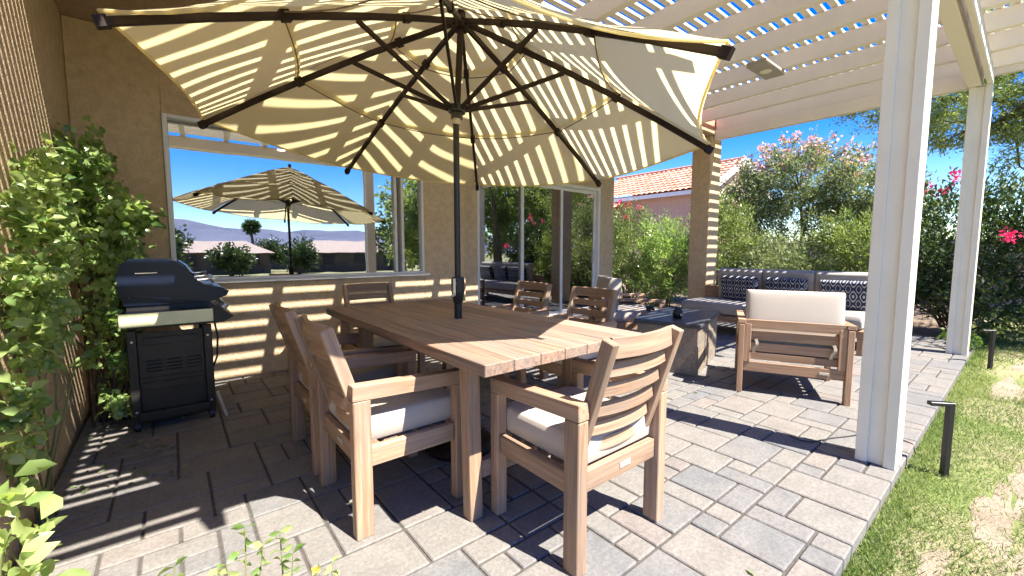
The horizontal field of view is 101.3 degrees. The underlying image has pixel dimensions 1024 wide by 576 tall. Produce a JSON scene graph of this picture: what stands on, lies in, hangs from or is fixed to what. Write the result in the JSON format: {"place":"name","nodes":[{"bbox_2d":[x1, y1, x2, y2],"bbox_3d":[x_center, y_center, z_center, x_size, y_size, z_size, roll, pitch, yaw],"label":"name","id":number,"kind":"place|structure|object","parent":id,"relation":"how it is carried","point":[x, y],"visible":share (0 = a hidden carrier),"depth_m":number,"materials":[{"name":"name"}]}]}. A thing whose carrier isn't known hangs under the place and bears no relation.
{"place":"outdoors","nodes":[
{"label":"outdoors","id":0,"kind":"place"},
{"bbox_2d":[263,264,272,275],"bbox_3d":[-2.613,-0.189,4.498,0.092,0.130,0.092,-4,6,-39],"label":"cup","id":1,"kind":"object","parent":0,"point":[267,268],"visible":0.87,"depth_m":4.47,"materials":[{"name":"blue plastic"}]},
{"bbox_2d":[310,556,339,575],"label":"flowering sprig","id":2,"kind":"object","parent":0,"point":[328,570],"visible":1,"depth_m":1.08,"materials":[{"name":"yellow plant"}]},
{"bbox_2d":[544,0,1023,241],"label":"sky","id":3,"kind":"structure","parent":0,"point":[735,147],"materials":[{"name":"blue"}]},
{"bbox_2d":[841,308,1023,575],"bbox_3d":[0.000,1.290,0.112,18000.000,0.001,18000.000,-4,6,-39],"label":"lawn ground","id":4,"kind":"structure","parent":0,"point":[1001,374],"depth_m":2.34,"materials":[{"name":"green plant"}]},
{"bbox_2d":[0,0,716,575],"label":"house","id":5,"kind":"structure","parent":4,"relation":"on","point":[240,210],"depth_m":5.39,"materials":[{"name":"beige paint"}]},
{"bbox_2d":[161,112,429,282],"bbox_3d":[-2.181,-0.849,4.647,2.530,1.490,0.545,-4,6,-39],"label":"window frame","id":6,"kind":"structure","parent":5,"relation":"in","point":[396,198],"depth_m":4.87,"materials":[{"name":"white plastic"}]},
{"bbox_2d":[477,183,600,315],"bbox_3d":[0.563,-0.648,7.428,2.940,2.450,0.120,-4,6,-39],"label":"sliding door","id":7,"kind":"structure","parent":5,"relation":"in","point":[550,234],"depth_m":7.33,"materials":[{"name":"clear glass"}]},
{"bbox_2d":[55,335,953,575],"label":"patio bedding","id":8,"kind":"object","parent":4,"relation":"on","point":[784,573],"visible":0.07,"depth_m":1.99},
{"bbox_2d":[15,306,975,575],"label":"patio pavers","id":9,"kind":"object","parent":8,"relation":"on","point":[85,534],"visible":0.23,"depth_m":2.11,"materials":[{"name":"stone"}]},
{"bbox_2d":[0,132,88,525],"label":"climbing plant","id":10,"kind":"object","parent":9,"relation":"on","point":[38,302],"visible":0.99,"depth_m":1.77,"materials":[{"name":"green plant"}]},
{"bbox_2d":[52,115,167,427],"bbox_3d":[-2.856,-0.108,3.047,0.613,2.176,1.229,-4,6,-39],"label":"corner shrub","id":11,"kind":"object","parent":9,"relation":"on","point":[112,226],"visible":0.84,"depth_m":2.83,"materials":[{"name":"green plant"}]},
{"bbox_2d":[116,258,233,431],"bbox_3d":[-2.467,0.363,3.138,0.629,1.172,1.004,-4,6,-39],"label":"grill","id":12,"kind":"object","parent":9,"relation":"on","point":[171,373],"visible":1,"depth_m":2.91,"materials":[{"name":"metal"}]},
{"bbox_2d":[269,302,405,474],"bbox_3d":[-1.085,0.540,2.616,0.645,0.914,0.586,-4,6,-39],"label":"dining chair","id":13,"kind":"object","parent":9,"relation":"on","point":[302,383],"visible":0.52,"depth_m":2.50,"materials":[{"name":"brown wood"}]},
{"bbox_2d":[294,315,462,540],"bbox_3d":[-0.662,0.585,2.095,0.645,0.914,0.586,-4,6,-39],"label":"dining chair","id":14,"kind":"object","parent":9,"relation":"on","point":[409,406],"visible":0.99,"depth_m":1.92,"materials":[{"name":"brown wood"}]},
{"bbox_2d":[340,282,425,373],"bbox_3d":[-1.222,0.429,3.897,0.586,0.914,0.645,-4,6,-39],"label":"dining chair","id":15,"kind":"object","parent":9,"relation":"on","point":[347,328],"visible":0.23,"depth_m":3.94,"materials":[{"name":"brown wood"}]},
{"bbox_2d":[90,0,735,461],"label":"umbrella","id":16,"kind":"object","parent":9,"relation":"on","point":[462,90],"visible":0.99,"depth_m":2.48,"materials":[{"name":"fabric"}]},
{"bbox_2d":[61,380,798,575],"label":"fallen leaves","id":17,"kind":"object","parent":9,"relation":"on","point":[146,473],"visible":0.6,"depth_m":2.54,"materials":[{"name":"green plant"}]},
{"bbox_2d":[326,299,640,521],"bbox_3d":[-0.345,0.590,2.606,0.966,0.816,1.985,-4,6,-39],"label":"dining table","id":18,"kind":"object","parent":9,"relation":"on","point":[474,343],"visible":0.8,"depth_m":1.99,"materials":[{"name":"brown wood"}]},
{"bbox_2d":[493,281,551,378],"bbox_3d":[-0.001,0.410,4.116,0.645,0.914,0.586,-4,6,-39],"label":"dining chair","id":19,"kind":"object","parent":9,"relation":"on","point":[546,288],"visible":0.2,"depth_m":4.24,"materials":[{"name":"brown wood"}]},
{"bbox_2d":[517,286,618,398],"bbox_3d":[0.475,0.469,3.436,0.645,0.914,0.586,-4,6,-39],"label":"dining chair","id":20,"kind":"object","parent":9,"relation":"on","point":[608,316],"visible":0.2,"depth_m":3.50,"materials":[{"name":"brown wood"}]},
{"bbox_2d":[490,325,683,575],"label":"dining chair","id":21,"kind":"object","parent":9,"relation":"on","point":[592,437],"visible":1,"depth_m":1.71,"materials":[{"name":"brown wood"}]},
{"bbox_2d":[589,275,664,329],"bbox_3d":[1.515,0.286,5.674,0.802,0.890,0.816,0,5,-1],"label":"lounge chair","id":22,"kind":"object","parent":9,"relation":"on","point":[625,316],"visible":0.52,"depth_m":5.33,"materials":[{"name":"brown wood"}]},
{"bbox_2d":[634,307,720,375],"bbox_3d":[1.865,0.557,4.690,0.660,0.521,1.120,3,6,35],"label":"fire table","id":23,"kind":"object","parent":9,"relation":"on","point":[695,354],"visible":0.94,"depth_m":4.28,"materials":[{"name":"grey stone"}]},
{"bbox_2d":[643,297,654,310],"bbox_3d":[1.716,0.203,5.252,0.138,0.169,0.124,2,5,21],"label":"camera gadget","id":24,"kind":"object","parent":23,"relation":"on","point":[649,307],"visible":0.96,"depth_m":5.22,"materials":[{"name":"black plastic"}]},
{"bbox_2d":[672,305,682,318],"bbox_3d":[1.742,0.250,4.402,0.104,0.138,0.114,-4,6,-39],"label":"lantern","id":25,"kind":"object","parent":23,"relation":"on","point":[677,313],"visible":1,"depth_m":4.37,"materials":[{"name":"black plastic"}]},
{"bbox_2d":[704,328,712,361],"bbox_3d":[2.132,0.611,4.531,0.015,0.300,0.420,3,6,35],"label":"access door","id":26,"kind":"structure","parent":23,"relation":"in","point":[709,335],"depth_m":4.51,"materials":[{"name":"metal"}]},
{"bbox_2d":[687,136,721,298],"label":"column","id":27,"kind":"structure","parent":9,"relation":"on","point":[704,210],"depth_m":7.32,"materials":[{"name":"beige paint"}]},
{"bbox_2d":[512,0,1023,470],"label":"pergola","id":28,"kind":"object","parent":9,"relation":"on","point":[909,66],"visible":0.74,"depth_m":3.85,"materials":[{"name":"beige paint"}]},
{"bbox_2d":[746,57,784,79],"bbox_3d":[2.821,-2.429,4.666,0.520,0.055,0.200,-4,6,-39],"label":"ceiling speaker","id":29,"kind":"object","parent":28,"relation":"attached to","point":[765,68],"visible":1,"depth_m":4.62,"materials":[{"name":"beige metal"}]},
{"bbox_2d":[681,268,867,355],"bbox_3d":[3.704,0.225,6.001,0.859,0.956,2.300,-4,6,-39],"label":"sofa","id":30,"kind":"object","parent":9,"relation":"on","point":[712,300],"visible":0.38,"depth_m":6.04,"materials":[{"name":"grey fabric"}]},
{"bbox_2d":[721,275,757,299],"bbox_3d":[3.491,-0.002,6.454,0.140,0.360,0.520,-18,14,-33],"label":"pillow","id":31,"kind":"object","parent":30,"relation":"on","point":[734,287],"visible":0.81,"depth_m":6.42,"materials":[{"name":"blue fabric"}]},
{"bbox_2d":[764,277,807,290],"bbox_3d":[3.888,0.040,5.966,0.140,0.360,0.520,-20,17,-39],"label":"pillow","id":32,"kind":"object","parent":30,"relation":"on","point":[786,284],"visible":0.56,"depth_m":5.89,"materials":[{"name":"blue fabric"}]},
{"bbox_2d":[819,280,866,309],"bbox_3d":[4.309,0.085,5.448,0.140,0.360,0.520,-20,16,-38],"label":"pillow","id":33,"kind":"object","parent":30,"relation":"on","point":[855,292],"visible":0.51,"depth_m":5.35,"materials":[{"name":"blue fabric"}]},
{"bbox_2d":[734,289,856,405],"bbox_3d":[2.500,0.448,3.814,0.816,0.890,0.802,3,6,27],"label":"lounge chair","id":34,"kind":"object","parent":9,"relation":"on","point":[807,327],"visible":1,"depth_m":3.48,"materials":[{"name":"brown wood"}]},
{"bbox_2d":[789,434,915,453],"bbox_3d":[2.201,1.011,2.758,0.731,0.071,0.170,0,5,3],"label":"cable","id":35,"kind":"object","parent":9,"relation":"on","point":[839,437],"visible":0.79,"depth_m":2.72,"materials":[{"name":"black plastic"}]},
{"bbox_2d":[619,284,976,337],"bbox_3d":[0.460,0.021,14.583,25.000,0.002,26.000,-4,6,-39],"label":"planting bed","id":36,"kind":"object","parent":4,"relation":"on","point":[924,327],"depth_m":7.83,"materials":[{"name":"soil"}]},
{"bbox_2d":[0,441,90,575],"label":"broadleaf plant","id":37,"kind":"object","parent":36,"relation":"on","point":[36,551],"visible":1,"depth_m":0.84,"materials":[{"name":"green plant"}]},
{"bbox_2d":[158,556,214,575],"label":"flowering sprig","id":38,"kind":"object","parent":36,"relation":"on","point":[181,559],"visible":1,"depth_m":0.88,"materials":[{"name":"green plant"}]},
{"bbox_2d":[208,523,274,575],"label":"flowering sprig","id":39,"kind":"object","parent":36,"relation":"on","point":[234,555],"visible":1,"depth_m":0.97,"materials":[{"name":"green plant"}]},
{"bbox_2d":[269,525,305,575],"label":"flowering sprig","id":40,"kind":"object","parent":36,"relation":"on","point":[286,529],"visible":1,"depth_m":1.02,"materials":[{"name":"green plant"}]},
{"bbox_2d":[613,216,639,288],"bbox_3d":[2.912,-1.022,12.527,1.520,2.433,2.071,-4,6,-39],"label":"oleander","id":41,"kind":"object","parent":36,"relation":"on","point":[626,248],"visible":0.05,"depth_m":12.06,"materials":[{"name":"green plant"}]},
{"bbox_2d":[612,196,664,302],"bbox_3d":[2.993,-0.951,10.457,1.566,2.653,2.043,-4,6,-39],"label":"oleander","id":42,"kind":"object","parent":36,"relation":"on","point":[624,231],"visible":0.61,"depth_m":10.28,"materials":[{"name":"green plant"}]},
{"bbox_2d":[620,207,689,307],"bbox_3d":[3.454,-0.712,9.547,1.566,2.328,1.924,-4,6,-39],"label":"oleander","id":43,"kind":"object","parent":36,"relation":"on","point":[666,275],"visible":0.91,"depth_m":9.31,"materials":[{"name":"green plant"}]},
{"bbox_2d":[613,156,769,242],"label":"neighbor house","id":44,"kind":"structure","parent":36,"relation":"on","point":[658,192],"depth_m":19.40,"materials":[{"name":"ceramic"}]},
{"bbox_2d":[674,184,772,292],"bbox_3d":[4.403,-0.815,8.818,1.620,2.661,1.940,-4,6,-39],"label":"oleander","id":45,"kind":"object","parent":36,"relation":"on","point":[726,218],"visible":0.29,"depth_m":8.45,"materials":[{"name":"green plant"}]},
{"bbox_2d":[725,225,848,270],"bbox_3d":[5.032,-0.276,7.865,1.569,1.789,2.133,-4,6,-39],"label":"oleander","id":46,"kind":"object","parent":36,"relation":"on","point":[778,259],"visible":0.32,"depth_m":7.67,"materials":[{"name":"green plant"}]},
{"bbox_2d":[613,239,1023,309],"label":"garden wall","id":47,"kind":"structure","parent":36,"relation":"on","point":[992,305],"depth_m":9.93,"materials":[{"name":"brown paint"}]},
{"bbox_2d":[717,124,954,267],"bbox_3d":[6.435,-1.454,9.205,2.698,4.026,4.774,-4,6,-39],"label":"flowering tree","id":48,"kind":"object","parent":36,"relation":"on","point":[762,180],"visible":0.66,"depth_m":8.86,"materials":[{"name":"green plant"}]},
{"bbox_2d":[801,199,934,311],"bbox_3d":[5.875,-0.406,7.143,1.721,2.134,1.970,-4,6,-39],"label":"oleander","id":49,"kind":"object","parent":36,"relation":"on","point":[851,250],"visible":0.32,"depth_m":7.07,"materials":[{"name":"green plant"}]},
{"bbox_2d":[855,164,1023,340],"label":"oleander","id":50,"kind":"object","parent":36,"relation":"on","point":[1006,234],"visible":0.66,"depth_m":6.01,"materials":[{"name":"green plant"}]},
{"bbox_2d":[936,327,987,349],"bbox_3d":[5.609,0.615,5.242,0.439,0.378,0.454,-4,6,-39],"label":"ground shrub","id":51,"kind":"object","parent":36,"relation":"on","point":[974,340],"visible":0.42,"depth_m":5.14,"materials":[{"name":"green plant"}]},
{"bbox_2d":[829,0,1023,214],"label":"mesquite tree","id":52,"kind":"object","parent":4,"relation":"on","point":[1007,126],"visible":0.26,"depth_m":9.03,"materials":[{"name":"green plant"}]},
{"bbox_2d":[927,400,955,477],"bbox_3d":[2.450,0.879,2.416,0.118,0.461,0.036,1,5,11],"label":"path light","id":53,"kind":"object","parent":4,"relation":"on","point":[947,438],"visible":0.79,"depth_m":2.40,"materials":[{"name":"black metal"}]},
{"bbox_2d":[916,362,1023,575],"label":"bare soil","id":54,"kind":"structure","parent":4,"relation":"on","point":[996,518],"depth_m":2.04,"materials":[{"name":"beige soil"}]},
{"bbox_2d":[981,329,995,369],"bbox_3d":[5.225,0.688,4.622,0.118,0.461,0.036,1,5,11],"label":"path light","id":55,"kind":"object","parent":4,"relation":"on","point":[991,349],"visible":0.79,"depth_m":4.60,"materials":[{"name":"black metal"}]}
]}

